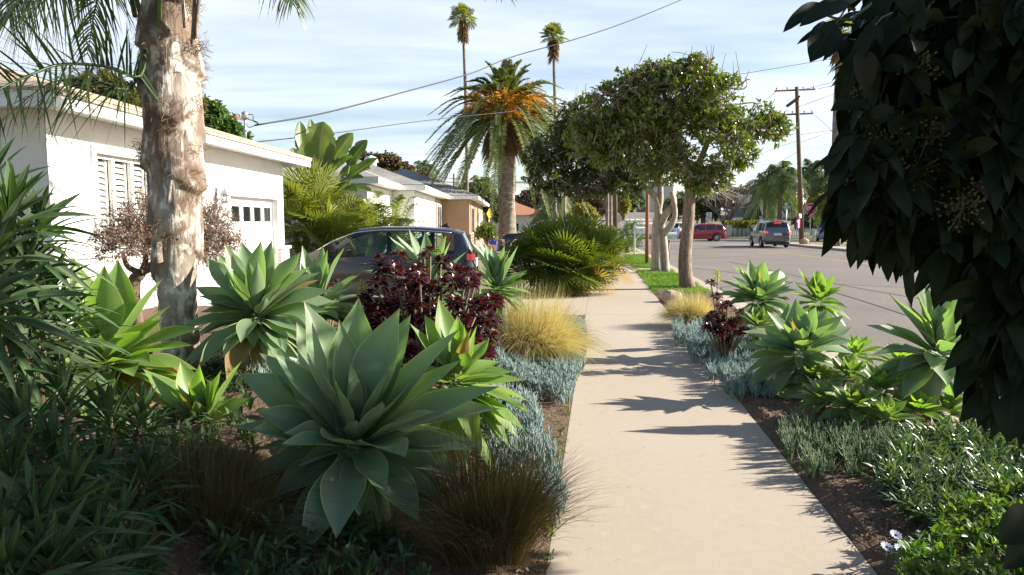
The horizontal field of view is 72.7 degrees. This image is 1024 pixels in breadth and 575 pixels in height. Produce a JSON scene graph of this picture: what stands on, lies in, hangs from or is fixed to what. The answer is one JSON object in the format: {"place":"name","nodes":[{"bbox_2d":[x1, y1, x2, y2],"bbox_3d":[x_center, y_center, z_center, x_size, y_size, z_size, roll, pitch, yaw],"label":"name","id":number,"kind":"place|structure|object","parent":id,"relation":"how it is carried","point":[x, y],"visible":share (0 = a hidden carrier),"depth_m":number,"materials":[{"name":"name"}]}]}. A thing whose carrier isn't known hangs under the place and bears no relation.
{"place":"outdoors","nodes":[
{"label":"outdoors","id":0,"kind":"place"},
{"bbox_2d":[0,305,584,574],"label":"soil","id":1,"kind":"structure","parent":0,"point":[436,566],"depth_m":3.30,"materials":[{"name":"soil"}]},
{"bbox_2d":[0,137,136,505],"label":"tall shrub","id":2,"kind":"object","parent":1,"relation":"on","point":[42,313],"visible":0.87,"depth_m":2.71,"materials":[{"name":"green plant"}]},
{"bbox_2d":[0,350,201,574],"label":"shrub","id":3,"kind":"object","parent":1,"relation":"on","point":[55,539],"visible":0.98,"depth_m":2.21,"materials":[{"name":"green plant"}]},
{"bbox_2d":[61,256,201,423],"bbox_3d":[-2.599,0.449,4.395,1.138,1.290,0.902,4,6,34],"label":"agave","id":4,"kind":"object","parent":1,"relation":"on","point":[121,300],"visible":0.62,"depth_m":4.35,"materials":[{"name":"plant"}]},
{"bbox_2d":[81,184,250,338],"bbox_3d":[-3.310,-0.158,6.761,1.496,1.672,0.964,-4,7,-37],"label":"tea shrub","id":5,"kind":"object","parent":1,"relation":"on","point":[131,237],"visible":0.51,"depth_m":6.54,"materials":[{"name":"brown plant"}]},
{"bbox_2d":[70,350,266,464],"bbox_3d":[-2.229,0.706,4.739,1.364,0.338,3.654,-3,6,-30],"label":"leafy cover","id":6,"kind":"object","parent":1,"relation":"on","point":[216,366],"visible":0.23,"depth_m":3.90,"materials":[{"name":"green plant"}]},
{"bbox_2d":[143,361,249,428],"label":"agave","id":7,"kind":"object","parent":1,"relation":"on","point":[189,385],"visible":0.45,"depth_m":3.97,"materials":[{"name":"plant"}]},
{"bbox_2d":[90,395,338,574],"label":"feather grass","id":8,"kind":"object","parent":1,"relation":"on","point":[248,491],"depth_m":2.85,"materials":[{"name":"plant"}]},
{"bbox_2d":[0,0,517,369],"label":"queen palm","id":9,"kind":"object","parent":1,"relation":"on","point":[168,76],"visible":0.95,"depth_m":5.04,"materials":[{"name":"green plant"}]},
{"bbox_2d":[183,241,334,378],"bbox_3d":[-1.867,0.240,5.210,1.097,1.183,1.079,0,5,0],"label":"agave","id":10,"kind":"object","parent":1,"relation":"on","point":[257,298],"visible":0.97,"depth_m":5.11,"materials":[{"name":"plant"}]},
{"bbox_2d":[107,431,430,574],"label":"weeds","id":11,"kind":"object","parent":1,"relation":"on","point":[324,565],"visible":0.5,"depth_m":2.82,"materials":[{"name":"green plant"}]},
{"bbox_2d":[243,343,298,372],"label":"chalk sticks","id":12,"kind":"object","parent":1,"relation":"on","point":[263,369],"visible":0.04,"depth_m":4.93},
{"bbox_2d":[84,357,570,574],"bbox_3d":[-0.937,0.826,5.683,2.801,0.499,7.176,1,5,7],"label":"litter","id":13,"kind":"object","parent":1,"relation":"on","point":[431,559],"visible":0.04,"depth_m":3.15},
{"bbox_2d":[296,245,364,344],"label":"agave","id":14,"kind":"object","parent":1,"relation":"on","point":[338,311],"visible":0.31,"depth_m":6.05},
{"bbox_2d":[231,298,499,554],"bbox_3d":[-0.727,0.721,3.325,1.111,1.324,1.178,4,6,34],"label":"agave","id":15,"kind":"object","parent":1,"relation":"on","point":[358,393],"visible":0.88,"depth_m":3.26,"materials":[{"name":"plant"}]},
{"bbox_2d":[364,230,466,328],"bbox_3d":[-0.890,-0.011,7.366,1.143,1.212,0.901,-3,6,-33],"label":"agave","id":16,"kind":"object","parent":1,"relation":"on","point":[409,250],"visible":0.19,"depth_m":7.41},
{"bbox_2d":[333,321,511,453],"bbox_3d":[-0.901,0.752,5.695,1.888,0.689,2.906,0,5,0],"label":"leafy cover","id":17,"kind":"object","parent":1,"relation":"on","point":[481,422],"visible":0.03,"depth_m":5.61,"materials":[{"name":"green plant"}]},
{"bbox_2d":[353,246,505,366],"bbox_3d":[-0.699,0.167,5.786,1.306,1.021,1.287,0,5,0],"label":"aeonium","id":18,"kind":"object","parent":1,"relation":"on","point":[419,304],"visible":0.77,"depth_m":5.68,"materials":[{"name":"purple plant"}]},
{"bbox_2d":[402,298,530,473],"bbox_3d":[-0.339,0.590,4.032,0.894,1.007,0.899,0,5,0],"label":"agave","id":19,"kind":"object","parent":1,"relation":"on","point":[470,369],"visible":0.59,"depth_m":4.05,"materials":[{"name":"plant"}]},
{"bbox_2d":[353,402,618,570],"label":"feather grass","id":20,"kind":"object","parent":1,"relation":"on","point":[506,520],"depth_m":3.07,"materials":[{"name":"plant"}]},
{"bbox_2d":[464,239,530,336],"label":"agave","id":21,"kind":"object","parent":1,"relation":"on","point":[496,266],"visible":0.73,"depth_m":7.68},
{"bbox_2d":[484,292,541,344],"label":"feather grass","id":22,"kind":"object","parent":1,"relation":"on","point":[509,318],"depth_m":7.67,"materials":[{"name":"plant"}]},
{"bbox_2d":[485,314,588,525],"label":"chalk sticks","id":23,"kind":"object","parent":1,"relation":"on","point":[557,375],"visible":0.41,"depth_m":6.22,"materials":[{"name":"plant"}]},
{"bbox_2d":[477,277,616,367],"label":"feather grass","id":24,"kind":"object","parent":1,"relation":"on","point":[556,335],"depth_m":7.52,"materials":[{"name":"plant"}]},
{"bbox_2d":[536,397,572,568],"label":"weeds","id":25,"kind":"object","parent":1,"relation":"on","point":[561,451],"visible":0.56,"depth_m":4.84,"materials":[{"name":"green plant"}]},
{"bbox_2d":[0,0,861,209],"label":"sky","id":26,"kind":"structure","parent":0,"point":[357,51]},
{"bbox_2d":[342,242,588,574],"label":"yard ground","id":27,"kind":"structure","parent":0,"point":[480,265],"depth_m":16.57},
{"bbox_2d":[60,68,141,107],"bbox_3d":[-12.947,-3.647,21.896,3.162,6.427,1.831,0,5,0],"label":"tree","id":28,"kind":"object","parent":27,"relation":"on","point":[107,74],"visible":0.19,"depth_m":21.20,"materials":[{"name":"green plant"}]},
{"bbox_2d":[202,93,253,139],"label":"tree","id":29,"kind":"object","parent":27,"relation":"on","point":[220,120],"visible":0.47,"depth_m":33.00,"materials":[{"name":"green plant"}]},
{"bbox_2d":[282,156,370,256],"bbox_3d":[-5.115,-1.622,17.263,3.324,3.311,3.252,-2,6,-20],"label":"fan palm","id":30,"kind":"object","parent":27,"relation":"on","point":[298,199],"visible":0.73,"depth_m":16.76,"materials":[{"name":"green plant"}]},
{"bbox_2d":[286,191,375,250],"bbox_3d":[-4.473,-1.265,17.750,2.115,2.504,2.531,3,6,29],"label":"fan palm","id":31,"kind":"object","parent":27,"relation":"on","point":[353,205],"visible":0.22,"depth_m":17.59,"materials":[{"name":"green plant"}]},
{"bbox_2d":[289,119,377,247],"bbox_3d":[-4.878,-2.495,18.825,2.591,4.105,1.445,2,6,23],"label":"giant bird of paradise","id":32,"kind":"object","parent":27,"relation":"on","point":[318,140],"visible":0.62,"depth_m":18.55,"materials":[{"name":"green plant"}]},
{"bbox_2d":[282,155,488,257],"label":"tan house","id":33,"kind":"structure","parent":27,"relation":"on","point":[441,205],"depth_m":30.96,"materials":[{"name":"white paint"}]},
{"bbox_2d":[331,190,450,252],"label":"shrub","id":34,"kind":"object","parent":27,"relation":"on","point":[381,217],"visible":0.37,"depth_m":17.96,"materials":[{"name":"green plant"}]},
{"bbox_2d":[359,150,433,177],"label":"tree","id":35,"kind":"object","parent":27,"relation":"on","point":[394,163],"visible":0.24,"depth_m":44.97,"materials":[{"name":"green plant"}]},
{"bbox_2d":[473,221,498,244],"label":"tree","id":36,"kind":"object","parent":27,"relation":"on","point":[485,232],"visible":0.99,"depth_m":30.77,"materials":[{"name":"green plant"}]},
{"bbox_2d":[416,58,589,250],"bbox_3d":[-0.178,-7.497,39.521,11.571,10.845,11.161,0,5,0],"label":"date palm","id":37,"kind":"object","parent":27,"relation":"on","point":[507,134],"visible":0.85,"depth_m":38.22,"materials":[{"name":"green plant"}]},
{"bbox_2d":[501,210,646,297],"bbox_3d":[1.184,-0.674,15.971,3.134,2.239,2.975,-3,6,-29],"label":"bushy fan palm","id":38,"kind":"object","parent":27,"relation":"on","point":[572,254],"visible":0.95,"depth_m":15.46,"materials":[{"name":"green plant"}]},
{"bbox_2d":[566,202,599,223],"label":"bush","id":39,"kind":"object","parent":27,"relation":"on","point":[579,208],"visible":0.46,"depth_m":61.17,"materials":[{"name":"green plant"}]},
{"bbox_2d":[332,252,649,315],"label":"driveway","id":40,"kind":"structure","parent":0,"point":[579,302],"depth_m":14.18,"materials":[{"name":"concrete"}]},
{"bbox_2d":[293,223,478,296],"bbox_3d":[-2.664,-0.522,14.263,3.980,1.600,2.100,0,5,0],"label":"hatchback","id":41,"kind":"object","parent":40,"relation":"on","point":[349,263],"visible":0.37,"depth_m":13.50,"materials":[{"name":"black paint"}]},
{"bbox_2d":[499,220,580,249],"bbox_3d":[1.849,-2.625,36.112,5.000,1.744,2.230,0,5,5],"label":"black suv","id":42,"kind":"object","parent":40,"relation":"on","point":[505,239],"visible":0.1,"depth_m":35.44,"materials":[{"name":"black paint"}]},
{"bbox_2d":[537,87,584,220],"bbox_3d":[2.055,-4.555,28.248,2.114,7.045,1.607,0,5,0],"label":"palm tree","id":43,"kind":"object","parent":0,"point":[564,200],"visible":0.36,"depth_m":28.18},
{"bbox_2d":[496,212,816,238],"bbox_3d":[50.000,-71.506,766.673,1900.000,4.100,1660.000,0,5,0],"label":"ground","id":44,"kind":"structure","parent":0,"point":[722,214],"depth_m":115.09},
{"bbox_2d":[0,66,311,324],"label":"white house","id":45,"kind":"structure","parent":44,"relation":"on","point":[94,167],"depth_m":8.76,"materials":[{"name":"paint"}]},
{"bbox_2d":[90,145,150,251],"bbox_3d":[-5.072,-1.005,9.083,0.183,1.540,1.470,0,5,2],"label":"window","id":46,"kind":"structure","parent":45,"relation":"in","point":[107,172],"depth_m":8.83,"materials":[{"name":"white paint"}]},
{"bbox_2d":[241,111,261,138],"bbox_3d":[-5.866,-3.547,15.673,0.510,0.863,0.166,2,6,22],"label":"service mast","id":47,"kind":"object","parent":45,"relation":"on","point":[244,115],"visible":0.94,"depth_m":15.65,"materials":[{"name":"metal"}]},
{"bbox_2d":[256,109,532,141],"bbox_3d":[-3.313,-6.437,26.806,1.922,4.264,23.100,2,6,18],"label":"overhead wire","id":48,"kind":"object","parent":47,"relation":"attached to","point":[390,125],"visible":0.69,"depth_m":26.18,"materials":[{"name":"grey"}]},
{"bbox_2d":[255,0,680,125],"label":"overhead wire","id":49,"kind":"object","parent":47,"relation":"attached to","point":[448,79],"visible":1,"depth_m":22.64,"materials":[{"name":"grey"}]},
{"bbox_2d":[230,196,272,253],"bbox_3d":[-4.947,-0.647,13.172,0.052,2.090,2.150,0,5,2],"label":"garage door","id":50,"kind":"structure","parent":45,"relation":"in","point":[256,213],"depth_m":13.27,"materials":[{"name":"white paint"}]},
{"bbox_2d":[483,202,541,234],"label":"orange roof house","id":51,"kind":"structure","parent":44,"relation":"on","point":[523,214],"depth_m":85.63,"materials":[{"name":"white paint"}]},
{"bbox_2d":[515,186,552,210],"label":"tree","id":52,"kind":"object","parent":44,"relation":"on","point":[524,199],"visible":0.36,"depth_m":108.18,"materials":[{"name":"green plant"}]},
{"bbox_2d":[561,184,617,218],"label":"tree","id":53,"kind":"object","parent":44,"relation":"on","point":[600,206],"visible":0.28,"depth_m":93.43,"materials":[{"name":"green plant"}]},
{"bbox_2d":[617,195,631,220],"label":"tree","id":54,"kind":"object","parent":44,"relation":"on","point":[624,207],"visible":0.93,"depth_m":118.55,"materials":[{"name":"green plant"}]},
{"bbox_2d":[617,191,645,211],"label":"tree","id":55,"kind":"object","parent":44,"relation":"on","point":[641,201],"visible":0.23,"depth_m":151.65,"materials":[{"name":"green plant"}]},
{"bbox_2d":[635,184,674,211],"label":"grey hill house","id":56,"kind":"structure","parent":44,"relation":"on","point":[668,189],"depth_m":163.70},
{"bbox_2d":[662,190,721,222],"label":"tree","id":57,"kind":"object","parent":44,"relation":"on","point":[701,210],"visible":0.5,"depth_m":86.84,"materials":[{"name":"green plant"}]},
{"bbox_2d":[699,182,751,211],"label":"tree","id":58,"kind":"object","parent":44,"relation":"on","point":[742,190],"visible":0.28,"depth_m":126.14,"materials":[{"name":"green plant"}]},
{"bbox_2d":[702,192,750,225],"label":"bare tree","id":59,"kind":"object","parent":44,"relation":"on","point":[729,211],"visible":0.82,"depth_m":83.56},
{"bbox_2d":[725,225,755,235],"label":"garden wall","id":60,"kind":"structure","parent":44,"relation":"on","point":[730,231],"depth_m":80.71,"materials":[{"name":"grey"}]},
{"bbox_2d":[728,194,759,219],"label":"green gable cottage","id":61,"kind":"structure","parent":44,"relation":"on","point":[742,213],"depth_m":94.11,"materials":[{"name":"white paint"}]},
{"bbox_2d":[721,219,771,227],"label":"hedge","id":62,"kind":"object","parent":44,"relation":"on","point":[739,223],"visible":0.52,"depth_m":81.64,"materials":[{"name":"green plant"}]},
{"bbox_2d":[737,173,789,220],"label":"feather palm","id":63,"kind":"object","parent":44,"relation":"on","point":[754,191],"visible":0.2,"depth_m":87.17,"materials":[{"name":"green plant"}]},
{"bbox_2d":[743,160,810,231],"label":"feather palm","id":64,"kind":"object","parent":44,"relation":"on","point":[776,182],"visible":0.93,"depth_m":76.19,"materials":[{"name":"green plant"}]},
{"bbox_2d":[774,86,815,243],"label":"utility pole","id":65,"kind":"object","parent":44,"relation":"on","point":[800,221],"visible":0.96,"depth_m":52.26,"materials":[{"name":"brown wood"}]},
{"bbox_2d":[783,158,824,234],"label":"feather palm","id":66,"kind":"object","parent":44,"relation":"on","point":[808,175],"visible":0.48,"depth_m":84.00,"materials":[{"name":"green plant"}]},
{"bbox_2d":[632,246,979,430],"bbox_3d":[5.638,-0.306,22.569,0.474,0.112,69.448,1,5,6],"label":"gutter","id":67,"kind":"object","parent":44,"relation":"on","point":[744,304],"visible":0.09,"depth_m":16.62,"materials":[{"name":"concrete"}]},
{"bbox_2d":[636,242,982,442],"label":"kerb","id":68,"kind":"structure","parent":44,"relation":"on","point":[837,248],"depth_m":43.40,"materials":[{"name":"concrete"}]},
{"bbox_2d":[546,253,877,574],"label":"footpath","id":69,"kind":"structure","parent":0,"point":[696,501],"depth_m":4.39,"materials":[{"name":"concrete"}]},
{"bbox_2d":[496,212,961,411],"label":"road","id":70,"kind":"structure","parent":0,"point":[861,315],"depth_m":23.08,"materials":[{"name":"asphalt"}]},
{"bbox_2d":[448,2,476,190],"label":"tall fan palm","id":71,"kind":"object","parent":70,"relation":"on","point":[463,9],"visible":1,"depth_m":60.03,"materials":[{"name":"green plant"}]},
{"bbox_2d":[469,180,498,223],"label":"tree","id":72,"kind":"object","parent":70,"relation":"on","point":[475,187],"visible":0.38,"depth_m":64.86,"materials":[{"name":"green plant"}]},
{"bbox_2d":[529,203,559,226],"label":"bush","id":73,"kind":"object","parent":70,"relation":"on","point":[543,211],"visible":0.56,"depth_m":69.09,"materials":[{"name":"green plant"}]},
{"bbox_2d":[539,22,568,219],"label":"tall fan palm","id":74,"kind":"object","parent":70,"relation":"on","point":[552,30],"visible":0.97,"depth_m":60.17,"materials":[{"name":"green plant"}]},
{"bbox_2d":[677,223,726,240],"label":"estate car","id":75,"kind":"object","parent":70,"relation":"on","point":[711,232],"visible":0.62,"depth_m":65.41,"materials":[{"name":"red paint"}]},
{"bbox_2d":[749,220,790,247],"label":"suv","id":76,"kind":"object","parent":70,"relation":"on","point":[765,232],"visible":0.98,"depth_m":48.39,"materials":[{"name":"grey paint"}]},
{"bbox_2d":[790,210,820,236],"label":"tree","id":77,"kind":"object","parent":70,"relation":"on","point":[806,224],"visible":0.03,"depth_m":75.29,"materials":[{"name":"green plant"}]},
{"bbox_2d":[698,254,962,393],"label":"road tar seams","id":78,"kind":"object","parent":70,"relation":"on","point":[837,293],"visible":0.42,"depth_m":17.92,"materials":[{"name":"grey"}]},
{"bbox_2d":[794,242,846,246],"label":"verge","id":79,"kind":"structure","parent":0,"point":[842,244],"depth_m":54.15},
{"bbox_2d":[827,14,851,245],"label":"tall fan palm","id":80,"kind":"object","parent":79,"relation":"on","point":[835,59],"visible":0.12,"depth_m":46.96,"materials":[{"name":"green plant"}]},
{"bbox_2d":[651,288,1019,574],"bbox_3d":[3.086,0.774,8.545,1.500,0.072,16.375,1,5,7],"label":"parkway soil","id":81,"kind":"structure","parent":0,"point":[864,544],"depth_m":4.00,"materials":[{"name":"soil"}]},
{"bbox_2d":[646,286,732,325],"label":"feather grass","id":82,"kind":"object","parent":81,"relation":"on","point":[692,311],"depth_m":10.62,"materials":[{"name":"plant"}]},
{"bbox_2d":[671,315,776,401],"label":"chalk sticks","id":83,"kind":"object","parent":81,"relation":"on","point":[733,377],"visible":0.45,"depth_m":7.46,"materials":[{"name":"plant"}]},
{"bbox_2d":[700,279,750,363],"bbox_3d":[2.267,0.402,7.583,0.555,0.966,0.495,5,7,45],"label":"aeonium","id":84,"kind":"object","parent":81,"relation":"on","point":[722,331],"visible":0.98,"depth_m":7.54,"materials":[{"name":"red plant"}]},
{"bbox_2d":[734,306,775,351],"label":"agave","id":85,"kind":"object","parent":81,"relation":"on","point":[759,317],"visible":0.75,"depth_m":7.76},
{"bbox_2d":[720,260,796,333],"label":"agave","id":86,"kind":"object","parent":81,"relation":"on","point":[761,286],"visible":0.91,"depth_m":8.20,"materials":[{"name":"plant"}]},
{"bbox_2d":[741,299,855,398],"bbox_3d":[2.617,0.636,6.351,0.879,1.074,0.965,4,6,35],"label":"agave","id":87,"kind":"object","parent":81,"relation":"on","point":[811,335],"visible":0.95,"depth_m":6.25,"materials":[{"name":"plant"}]},
{"bbox_2d":[782,359,842,398],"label":"agave","id":88,"kind":"object","parent":81,"relation":"on","point":[812,372],"visible":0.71,"depth_m":6.13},
{"bbox_2d":[792,269,849,325],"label":"agave","id":89,"kind":"object","parent":81,"relation":"on","point":[818,285],"visible":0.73,"depth_m":8.41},
{"bbox_2d":[788,375,855,423],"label":"agave","id":90,"kind":"object","parent":81,"relation":"on","point":[820,388],"visible":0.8,"depth_m":5.39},
{"bbox_2d":[824,353,869,387],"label":"agave","id":91,"kind":"object","parent":81,"relation":"on","point":[846,365],"visible":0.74,"depth_m":5.98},
{"bbox_2d":[776,405,922,482],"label":"chalk sticks","id":92,"kind":"object","parent":81,"relation":"on","point":[845,430],"visible":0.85,"depth_m":4.73,"materials":[{"name":"plant"}]},
{"bbox_2d":[823,334,881,365],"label":"agave","id":93,"kind":"object","parent":81,"relation":"on","point":[857,345],"visible":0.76,"depth_m":6.94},
{"bbox_2d":[816,378,894,425],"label":"agave","id":94,"kind":"object","parent":81,"relation":"on","point":[857,394],"visible":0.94,"depth_m":5.18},
{"bbox_2d":[845,362,910,405],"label":"agave","id":95,"kind":"object","parent":81,"relation":"on","point":[887,384],"visible":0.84,"depth_m":5.55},
{"bbox_2d":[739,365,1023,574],"bbox_3d":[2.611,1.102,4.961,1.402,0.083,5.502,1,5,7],"label":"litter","id":96,"kind":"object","parent":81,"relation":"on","point":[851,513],"visible":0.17,"depth_m":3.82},
{"bbox_2d":[858,394,923,430],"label":"agave","id":97,"kind":"object","parent":81,"relation":"on","point":[889,409],"visible":0.75,"depth_m":5.08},
{"bbox_2d":[864,343,921,399],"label":"agave","id":98,"kind":"object","parent":81,"relation":"on","point":[886,356],"visible":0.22,"depth_m":6.22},
{"bbox_2d":[865,286,960,420],"bbox_3d":[3.427,0.519,5.609,0.871,1.246,1.040,5,7,43],"label":"agave","id":99,"kind":"object","parent":81,"relation":"on","point":[936,327],"visible":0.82,"depth_m":5.50,"materials":[{"name":"plant"}]},
{"bbox_2d":[889,389,947,425],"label":"agave","id":100,"kind":"object","parent":81,"relation":"on","point":[921,402],"visible":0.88,"depth_m":5.33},
{"bbox_2d":[855,413,1023,547],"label":"strap leaf cover","id":101,"kind":"object","parent":81,"relation":"on","point":[945,445],"visible":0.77,"depth_m":4.05,"materials":[{"name":"plant"}]},
{"bbox_2d":[938,392,976,424],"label":"agave","id":102,"kind":"object","parent":81,"relation":"on","point":[950,403],"visible":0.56,"depth_m":5.65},
{"bbox_2d":[893,473,1023,574],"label":"bright leaf cover","id":103,"kind":"object","parent":81,"relation":"on","point":[941,547],"visible":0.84,"depth_m":3.05,"materials":[{"name":"plant"}]},
{"bbox_2d":[783,0,1023,568],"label":"broad leaved tree","id":104,"kind":"object","parent":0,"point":[922,161],"visible":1,"depth_m":1.54,"materials":[{"name":"green plant"}]},
{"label":"lawn ground","id":105,"kind":"structure","parent":0,"visible":0},
{"bbox_2d":[516,95,688,271],"bbox_3d":[2.883,-3.388,22.097,5.595,5.877,3.018,0,5,0],"label":"pale trunk tree","id":106,"kind":"object","parent":105,"relation":"on","point":[577,180],"visible":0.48,"depth_m":21.79,"materials":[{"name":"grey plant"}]},
{"bbox_2d":[636,268,713,294],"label":"grass","id":107,"kind":"structure","parent":105,"relation":"on","point":[661,280],"depth_m":18.44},
{"bbox_2d":[561,46,799,287],"bbox_3d":[3.947,-2.864,16.886,5.758,5.834,2.577,2,6,16],"label":"ridged trunk tree","id":108,"kind":"object","parent":105,"relation":"on","point":[638,106],"visible":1,"depth_m":16.48,"materials":[{"name":"green plant"}]},
{"label":"lawn ground","id":109,"kind":"structure","parent":0,"visible":0},
{"bbox_2d":[794,173,828,226],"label":"feather palm","id":110,"kind":"object","parent":109,"relation":"on","point":[819,181],"visible":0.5,"depth_m":69.17,"materials":[{"name":"green plant"}]},
{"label":"lawn ground","id":111,"kind":"structure","parent":0,"visible":0},
{"bbox_2d":[616,220,643,248],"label":"bush","id":112,"kind":"object","parent":111,"relation":"on","point":[627,225],"visible":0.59,"depth_m":44.48,"materials":[{"name":"green plant"}]},
{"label":"lawn ground","id":113,"kind":"structure","parent":0,"visible":0},
{"bbox_2d":[623,253,650,267],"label":"grass","id":114,"kind":"structure","parent":113,"relation":"on","point":[640,259],"depth_m":28.68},
{"bbox_2d":[645,192,648,264],"bbox_3d":[5.125,-2.327,26.387,0.163,3.051,0.146,0,5,0],"label":"wooden post","id":115,"kind":"object","parent":113,"relation":"on","point":[647,230],"visible":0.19,"depth_m":26.35,"materials":[{"name":"brown wood"}]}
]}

